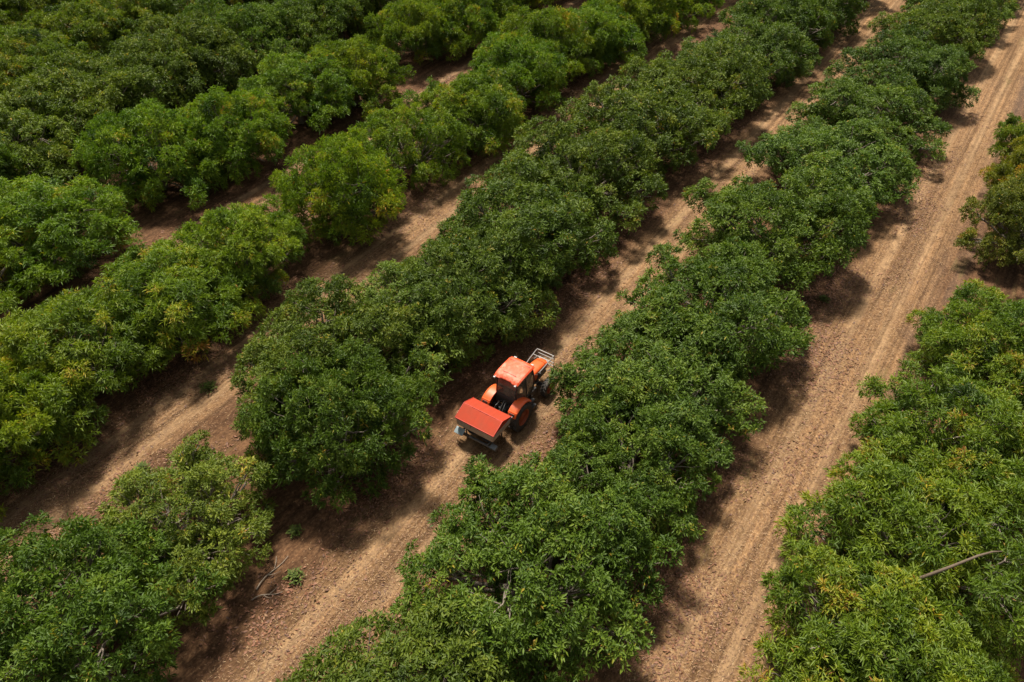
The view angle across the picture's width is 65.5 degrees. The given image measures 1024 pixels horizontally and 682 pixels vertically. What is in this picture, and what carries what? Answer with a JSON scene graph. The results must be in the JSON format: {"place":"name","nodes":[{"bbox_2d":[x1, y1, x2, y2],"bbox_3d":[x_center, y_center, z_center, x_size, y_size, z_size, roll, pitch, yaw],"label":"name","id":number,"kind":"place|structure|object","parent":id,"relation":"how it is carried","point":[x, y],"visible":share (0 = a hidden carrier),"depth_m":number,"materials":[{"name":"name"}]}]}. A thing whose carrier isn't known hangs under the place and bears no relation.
{"place":"outdoors","nodes":[
{"label":"outdoors","id":0,"kind":"place"},
{"bbox_2d":[0,0,1023,681],"bbox_3d":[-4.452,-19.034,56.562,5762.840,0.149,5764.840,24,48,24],"label":"ground","id":1,"kind":"structure","parent":0,"point":[998,62],"depth_m":33.35,"materials":[{"name":"soil"}]},
{"bbox_2d":[0,0,18,32],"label":"fruit tree","id":2,"kind":"object","parent":1,"relation":"on","point":[6,12],"visible":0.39,"depth_m":57.87,"materials":[{"name":"green plant"}]},
{"bbox_2d":[0,141,29,192],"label":"fruit tree","id":3,"kind":"object","parent":1,"relation":"on","point":[4,155],"visible":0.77,"depth_m":41.79,"materials":[{"name":"green plant"}]},
{"bbox_2d":[0,47,35,103],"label":"fruit tree","id":4,"kind":"object","parent":1,"relation":"on","point":[9,54],"visible":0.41,"depth_m":49.17,"materials":[{"name":"green plant"}]},
{"bbox_2d":[0,222,37,314],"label":"fruit tree","id":5,"kind":"object","parent":1,"relation":"on","point":[7,298],"visible":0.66,"depth_m":35.19,"materials":[{"name":"green plant"}]},
{"bbox_2d":[0,0,69,32],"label":"fruit tree","id":6,"kind":"object","parent":1,"relation":"on","point":[17,5],"visible":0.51,"depth_m":58.49,"materials":[{"name":"green plant"}]},
{"bbox_2d":[0,343,82,522],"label":"fruit tree","id":7,"kind":"object","parent":1,"relation":"on","point":[15,436],"visible":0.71,"depth_m":28.42,"materials":[{"name":"green plant"}]},
{"bbox_2d":[0,25,90,92],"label":"fruit tree","id":8,"kind":"object","parent":1,"relation":"on","point":[47,47],"visible":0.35,"depth_m":51.12,"materials":[{"name":"green plant"}]},
{"bbox_2d":[0,88,94,190],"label":"fruit tree","id":9,"kind":"object","parent":1,"relation":"on","point":[56,149],"visible":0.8,"depth_m":43.33,"materials":[{"name":"green plant"}]},
{"bbox_2d":[21,0,95,13],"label":"fruit tree","id":10,"kind":"object","parent":1,"relation":"on","point":[54,2],"visible":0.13,"depth_m":60.23,"materials":[{"name":"green plant"}]},
{"bbox_2d":[0,171,141,300],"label":"fruit tree","id":11,"kind":"object","parent":1,"relation":"on","point":[37,208],"visible":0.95,"depth_m":37.10,"materials":[{"name":"green plant"}]},
{"bbox_2d":[11,0,139,61],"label":"fruit tree","id":12,"kind":"object","parent":1,"relation":"on","point":[54,20],"visible":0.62,"depth_m":54.42,"materials":[{"name":"green plant"}]},
{"bbox_2d":[0,50,156,173],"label":"fruit tree","id":13,"kind":"object","parent":1,"relation":"on","point":[60,79],"visible":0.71,"depth_m":45.97,"materials":[{"name":"green plant"}]},
{"bbox_2d":[0,278,172,467],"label":"fruit tree","id":14,"kind":"object","parent":1,"relation":"on","point":[43,325],"visible":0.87,"depth_m":30.32,"materials":[{"name":"green plant"}]},
{"bbox_2d":[0,509,227,681],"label":"fruit tree","id":15,"kind":"object","parent":1,"relation":"on","point":[61,647],"visible":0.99,"depth_m":22.37,"materials":[{"name":"green plant"}]},
{"bbox_2d":[67,0,182,45],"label":"fruit tree","id":16,"kind":"object","parent":1,"relation":"on","point":[134,10],"visible":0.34,"depth_m":56.57,"materials":[{"name":"green plant"}]},
{"bbox_2d":[132,461,149,470],"bbox_3d":[-14.084,4.794,30.194,0.739,0.264,0.640,-26,48,-26],"label":"weed","id":17,"kind":"object","parent":1,"relation":"on","point":[141,464],"visible":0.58,"depth_m":30.23,"materials":[{"name":"green plant"}]},
{"bbox_2d":[66,32,216,123],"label":"fruit tree","id":18,"kind":"object","parent":1,"relation":"on","point":[169,79],"visible":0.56,"depth_m":48.75,"materials":[{"name":"green plant"}]},
{"bbox_2d":[67,97,233,212],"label":"fruit tree","id":19,"kind":"object","parent":1,"relation":"on","point":[130,138],"visible":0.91,"depth_m":42.05,"materials":[{"name":"green plant"}]},
{"bbox_2d":[65,237,251,379],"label":"fruit tree","id":20,"kind":"object","parent":1,"relation":"on","point":[173,278],"visible":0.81,"depth_m":33.34,"materials":[{"name":"green plant"}]},
{"bbox_2d":[63,429,277,631],"bbox_3d":[-10.775,5.778,26.744,6.473,3.661,7.991,21,47,22],"label":"fruit tree","id":21,"kind":"object","parent":1,"relation":"on","point":[190,546],"visible":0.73,"depth_m":26.06,"materials":[{"name":"green plant"}]},
{"bbox_2d":[112,8,258,103],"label":"fruit tree","id":22,"kind":"object","parent":1,"relation":"on","point":[174,29],"visible":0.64,"depth_m":51.30,"materials":[{"name":"green plant"}]},
{"bbox_2d":[140,0,244,20],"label":"fruit tree","id":23,"kind":"object","parent":1,"relation":"on","point":[177,6],"visible":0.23,"depth_m":58.27,"materials":[{"name":"green plant"}]},
{"bbox_2d":[198,379,217,393],"bbox_3d":[-12.773,1.888,33.376,0.851,0.265,0.880,30,50,29],"label":"weed","id":24,"kind":"object","parent":1,"relation":"on","point":[206,385],"visible":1,"depth_m":33.36,"materials":[{"name":"green plant"}]},
{"bbox_2d":[150,84,291,185],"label":"fruit tree","id":25,"kind":"object","parent":1,"relation":"on","point":[236,120],"visible":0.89,"depth_m":44.05,"materials":[{"name":"green plant"}]},
{"bbox_2d":[192,0,273,10],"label":"fruit tree","id":26,"kind":"object","parent":1,"relation":"on","point":[256,1],"visible":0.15,"depth_m":62.27,"materials":[{"name":"green plant"}]},
{"bbox_2d":[168,192,308,322],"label":"fruit tree","id":27,"kind":"object","parent":1,"relation":"on","point":[253,227],"visible":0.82,"depth_m":35.93,"materials":[{"name":"green plant"}]},
{"bbox_2d":[182,0,308,77],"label":"fruit tree","id":28,"kind":"object","parent":1,"relation":"on","point":[240,16],"visible":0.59,"depth_m":53.97,"materials":[{"name":"green plant"}]},
{"bbox_2d":[251,587,280,599],"bbox_3d":[-8.095,8.424,26.317,0.976,0.095,0.306,-22,47,-23],"label":"fallen branch","id":29,"kind":"object","parent":1,"relation":"on","point":[265,594],"visible":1,"depth_m":26.33,"materials":[{"name":"grey wood"}]},
{"bbox_2d":[256,556,287,589],"bbox_3d":[-8.094,7.843,26.956,0.446,0.095,1.459,12,44,13],"label":"fallen branch","id":30,"kind":"object","parent":1,"relation":"on","point":[269,573],"visible":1,"depth_m":26.89,"materials":[{"name":"grey wood"}]},
{"bbox_2d":[232,0,348,58],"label":"fruit tree","id":31,"kind":"object","parent":1,"relation":"on","point":[306,15],"visible":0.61,"depth_m":55.80,"materials":[{"name":"green plant"}]},
{"bbox_2d":[282,566,305,585],"bbox_3d":[-7.338,7.903,26.774,0.816,0.290,0.764,0,42,0],"label":"weed","id":32,"kind":"object","parent":1,"relation":"on","point":[294,575],"visible":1,"depth_m":26.77,"materials":[{"name":"green plant"}]},
{"bbox_2d":[285,523,303,538],"bbox_3d":[-7.673,6.704,28.106,0.651,0.265,0.634,30,50,29],"label":"weed","id":33,"kind":"object","parent":1,"relation":"on","point":[293,530],"visible":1,"depth_m":28.07,"materials":[{"name":"green plant"}]},
{"bbox_2d":[238,46,364,139],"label":"fruit tree","id":34,"kind":"object","parent":1,"relation":"on","point":[292,101],"visible":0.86,"depth_m":48.38,"materials":[{"name":"green plant"}]},
{"bbox_2d":[230,334,439,513],"bbox_3d":[-6.042,2.785,29.122,7.839,4.973,6.438,-20,46,-20],"label":"fruit tree","id":35,"kind":"object","parent":1,"relation":"on","point":[349,460],"visible":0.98,"depth_m":28.04,"materials":[{"name":"green plant"}]},
{"bbox_2d":[291,0,381,41],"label":"fruit tree","id":36,"kind":"object","parent":1,"relation":"on","point":[355,9],"visible":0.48,"depth_m":58.75,"materials":[{"name":"green plant"}]},
{"bbox_2d":[228,273,447,449],"bbox_3d":[-7.021,0.785,31.519,8.397,4.664,9.334,31,51,30],"label":"fruit tree","id":37,"kind":"object","parent":1,"relation":"on","point":[265,353],"visible":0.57,"depth_m":31.37,"materials":[{"name":"green plant"}]},
{"bbox_2d":[268,124,408,251],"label":"fruit tree","id":38,"kind":"object","parent":1,"relation":"on","point":[333,177],"visible":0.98,"depth_m":39.26,"materials":[{"name":"green plant"}]},
{"bbox_2d":[297,34,415,120],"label":"fruit tree","id":39,"kind":"object","parent":1,"relation":"on","point":[380,64],"visible":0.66,"depth_m":50.52,"materials":[{"name":"green plant"}]},
{"bbox_2d":[344,0,403,17],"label":"fruit tree","id":40,"kind":"object","parent":1,"relation":"on","point":[382,3],"visible":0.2,"depth_m":60.45,"materials":[{"name":"green plant"}]},
{"bbox_2d":[275,587,519,681],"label":"fruit tree","id":41,"kind":"object","parent":1,"relation":"on","point":[379,664],"visible":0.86,"depth_m":21.89,"materials":[{"name":"green plant"}]},
{"bbox_2d":[349,87,471,191],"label":"fruit tree","id":42,"kind":"object","parent":1,"relation":"on","point":[384,132],"visible":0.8,"depth_m":43.93,"materials":[{"name":"green plant"}]},
{"bbox_2d":[325,247,504,391],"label":"fruit tree","id":43,"kind":"object","parent":1,"relation":"on","point":[390,269],"visible":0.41,"depth_m":33.43,"materials":[{"name":"green plant"}]},
{"bbox_2d":[363,0,467,65],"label":"fruit tree","id":44,"kind":"object","parent":1,"relation":"on","point":[417,35],"visible":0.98,"depth_m":55.45,"materials":[{"name":"green plant"}]},
{"bbox_2d":[428,0,507,48],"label":"fruit tree","id":45,"kind":"object","parent":1,"relation":"on","point":[480,17],"visible":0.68,"depth_m":56.94,"materials":[{"name":"green plant"}]},
{"bbox_2d":[409,66,530,158],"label":"fruit tree","id":46,"kind":"object","parent":1,"relation":"on","point":[470,99],"visible":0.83,"depth_m":46.02,"materials":[{"name":"green plant"}]},
{"bbox_2d":[397,221,561,350],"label":"fruit tree","id":47,"kind":"object","parent":1,"relation":"on","point":[452,250],"visible":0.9,"depth_m":33.83,"materials":[{"name":"green plant"}]},
{"bbox_2d":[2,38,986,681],"bbox_3d":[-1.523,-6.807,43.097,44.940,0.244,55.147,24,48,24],"label":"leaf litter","id":48,"kind":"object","parent":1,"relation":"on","point":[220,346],"visible":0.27,"depth_m":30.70,"materials":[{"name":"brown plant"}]},
{"bbox_2d":[473,0,530,31],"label":"fruit tree","id":49,"kind":"object","parent":1,"relation":"on","point":[502,7],"visible":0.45,"depth_m":59.68,"materials":[{"name":"green plant"}]},
{"bbox_2d":[0,12,1023,681],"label":"dry straw","id":50,"kind":"object","parent":1,"relation":"on","point":[678,672],"visible":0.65,"depth_m":30.53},
{"bbox_2d":[459,30,567,112],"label":"fruit tree","id":51,"kind":"object","parent":1,"relation":"on","point":[532,69],"visible":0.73,"depth_m":49.52,"materials":[{"name":"green plant"}]},
{"bbox_2d":[481,348,555,431],"bbox_3d":[0.398,1.639,32.106,1.772,2.375,3.764,24,48,24],"label":"tractor","id":52,"kind":"object","parent":1,"relation":"on","point":[511,390],"visible":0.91,"depth_m":31.29,"materials":[{"name":"metal"}]},
{"bbox_2d":[454,397,511,451],"bbox_3d":[-1.117,3.280,30.891,1.940,1.434,1.420,24,48,24],"label":"fertilizer spreader","id":53,"kind":"object","parent":52,"relation":"attached to","point":[484,421],"visible":1,"depth_m":30.50,"materials":[{"name":"red metal"}]},
{"bbox_2d":[426,147,619,293],"bbox_3d":[0.599,-5.718,38.431,10.957,4.996,8.428,-27,49,-27],"label":"fruit tree","id":54,"kind":"object","parent":1,"relation":"on","point":[553,217],"visible":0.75,"depth_m":37.46,"materials":[{"name":"green plant"}]},
{"bbox_2d":[384,450,684,681],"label":"fruit tree","id":55,"kind":"object","parent":1,"relation":"on","point":[533,600],"visible":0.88,"depth_m":23.97,"materials":[{"name":"green plant"}]},
{"bbox_2d":[523,0,553,9],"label":"fruit tree","id":56,"kind":"object","parent":1,"relation":"on","point":[534,2],"visible":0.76,"depth_m":62.87,"materials":[{"name":"green plant"}]},
{"bbox_2d":[493,3,606,92],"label":"fruit tree","id":57,"kind":"object","parent":1,"relation":"on","point":[559,22],"visible":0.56,"depth_m":52.56,"materials":[{"name":"green plant"}]},
{"bbox_2d":[498,111,668,241],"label":"fruit tree","id":58,"kind":"object","parent":1,"relation":"on","point":[558,164],"visible":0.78,"depth_m":41.05,"materials":[{"name":"green plant"}]},
{"bbox_2d":[542,0,647,69],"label":"fruit tree","id":59,"kind":"object","parent":1,"relation":"on","point":[610,24],"visible":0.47,"depth_m":55.43,"materials":[{"name":"green plant"}]},
{"bbox_2d":[582,0,680,43],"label":"fruit tree","id":60,"kind":"object","parent":1,"relation":"on","point":[645,20],"visible":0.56,"depth_m":57.47,"materials":[{"name":"green plant"}]},
{"bbox_2d":[542,385,721,554],"bbox_3d":[4.095,4.625,27.773,6.324,4.008,7.624,14,44,15],"label":"fruit tree","id":61,"kind":"object","parent":1,"relation":"on","point":[663,495],"visible":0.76,"depth_m":27.03,"materials":[{"name":"green plant"}]},
{"bbox_2d":[555,71,735,180],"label":"fruit tree","id":62,"kind":"object","parent":1,"relation":"on","point":[632,99],"visible":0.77,"depth_m":44.79,"materials":[{"name":"green plant"}]},
{"bbox_2d":[547,307,768,470],"bbox_3d":[5.782,1.692,30.917,8.904,4.105,8.457,-34,52,-31],"label":"fruit tree","id":63,"kind":"object","parent":1,"relation":"on","point":[687,403],"visible":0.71,"depth_m":29.88,"materials":[{"name":"green plant"}]},
{"bbox_2d":[648,0,715,32],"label":"fruit tree","id":64,"kind":"object","parent":1,"relation":"on","point":[686,7],"visible":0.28,"depth_m":60.97,"materials":[{"name":"green plant"}]},
{"bbox_2d":[617,37,776,131],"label":"fruit tree","id":65,"kind":"object","parent":1,"relation":"on","point":[737,67],"visible":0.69,"depth_m":48.08,"materials":[{"name":"green plant"}]},
{"bbox_2d":[595,236,816,389],"bbox_3d":[8.370,-1.448,34.091,9.006,4.494,10.374,34,52,31],"label":"fruit tree","id":66,"kind":"object","parent":1,"relation":"on","point":[733,299],"visible":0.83,"depth_m":32.91,"materials":[{"name":"green plant"}]},
{"bbox_2d":[693,0,725,8],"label":"fruit tree","id":67,"kind":"object","parent":1,"relation":"on","point":[713,1],"visible":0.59,"depth_m":63.58,"materials":[{"name":"green plant"}]},
{"bbox_2d":[677,13,813,109],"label":"fruit tree","id":68,"kind":"object","parent":1,"relation":"on","point":[776,53],"visible":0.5,"depth_m":52.83,"materials":[{"name":"green plant"}]},
{"bbox_2d":[672,164,882,295],"bbox_3d":[12.977,-6.022,38.885,10.606,4.821,9.130,-20,46,-21],"label":"fruit tree","id":69,"kind":"object","parent":1,"relation":"on","point":[815,215],"visible":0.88,"depth_m":37.12,"materials":[{"name":"green plant"}]},
{"bbox_2d":[717,0,845,65],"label":"fruit tree","id":70,"kind":"object","parent":1,"relation":"on","point":[804,15],"visible":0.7,"depth_m":55.86,"materials":[{"name":"green plant"}]},
{"bbox_2d":[769,0,869,36],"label":"fruit tree","id":71,"kind":"object","parent":1,"relation":"on","point":[842,12],"visible":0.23,"depth_m":59.72,"materials":[{"name":"green plant"}]},
{"bbox_2d":[771,667,871,681],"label":"fruit tree","id":72,"kind":"object","parent":1,"relation":"on","point":[804,679],"visible":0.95,"depth_m":21.28,"materials":[{"name":"green plant"}]},
{"bbox_2d":[735,118,922,219],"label":"fruit tree","id":73,"kind":"object","parent":1,"relation":"on","point":[822,143],"visible":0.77,"depth_m":42.38,"materials":[{"name":"green plant"}]},
{"bbox_2d":[785,72,953,169],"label":"fruit tree","id":74,"kind":"object","parent":1,"relation":"on","point":[860,101],"visible":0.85,"depth_m":46.93,"materials":[{"name":"green plant"}]},
{"bbox_2d":[737,537,1022,681],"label":"fruit tree","id":75,"kind":"object","parent":1,"relation":"on","point":[869,642],"visible":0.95,"depth_m":22.35,"materials":[{"name":"green plant"}]},
{"bbox_2d":[773,446,1023,678],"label":"fruit tree","id":76,"kind":"object","parent":1,"relation":"on","point":[907,517],"visible":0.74,"depth_m":24.62,"materials":[{"name":"green plant"}]},
{"bbox_2d":[822,21,980,115],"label":"fruit tree","id":77,"kind":"object","parent":1,"relation":"on","point":[933,70],"visible":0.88,"depth_m":51.21,"materials":[{"name":"green plant"}]},
{"bbox_2d":[866,0,1001,62],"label":"fruit tree","id":78,"kind":"object","parent":1,"relation":"on","point":[953,22],"visible":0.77,"depth_m":55.62,"materials":[{"name":"green plant"}]},
{"bbox_2d":[848,349,1023,546],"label":"fruit tree","id":79,"kind":"object","parent":1,"relation":"on","point":[986,450],"visible":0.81,"depth_m":27.84,"materials":[{"name":"green plant"}]},
{"bbox_2d":[902,0,1020,31],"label":"fruit tree","id":80,"kind":"object","parent":1,"relation":"on","point":[1008,9],"visible":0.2,"depth_m":60.25,"materials":[{"name":"green plant"}]},
{"bbox_2d":[903,278,1023,415],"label":"fruit tree","id":81,"kind":"object","parent":1,"relation":"on","point":[987,330],"visible":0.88,"depth_m":31.89,"materials":[{"name":"green plant"}]},
{"bbox_2d":[952,173,1023,270],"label":"fruit tree","id":82,"kind":"object","parent":1,"relation":"on","point":[1006,204],"visible":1,"depth_m":38.76,"materials":[{"name":"green plant"}]},
{"bbox_2d":[979,135,1023,193],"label":"fruit tree","id":83,"kind":"object","parent":1,"relation":"on","point":[1003,172],"visible":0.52,"depth_m":42.20,"materials":[{"name":"green plant"}]},
{"bbox_2d":[986,111,1023,167],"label":"fruit tree","id":84,"kind":"object","parent":1,"relation":"on","point":[1009,127],"visible":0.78,"depth_m":45.48,"materials":[{"name":"green plant"}]},
{"bbox_2d":[816,294,829,302],"bbox_3d":[14.782,-2.023,37.658,0.667,0.298,0.623,27,49,27],"label":"weed","id":85,"kind":"object","parent":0,"point":[823,297],"visible":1,"depth_m":37.65,"materials":[{"name":"green plant"}]}
]}

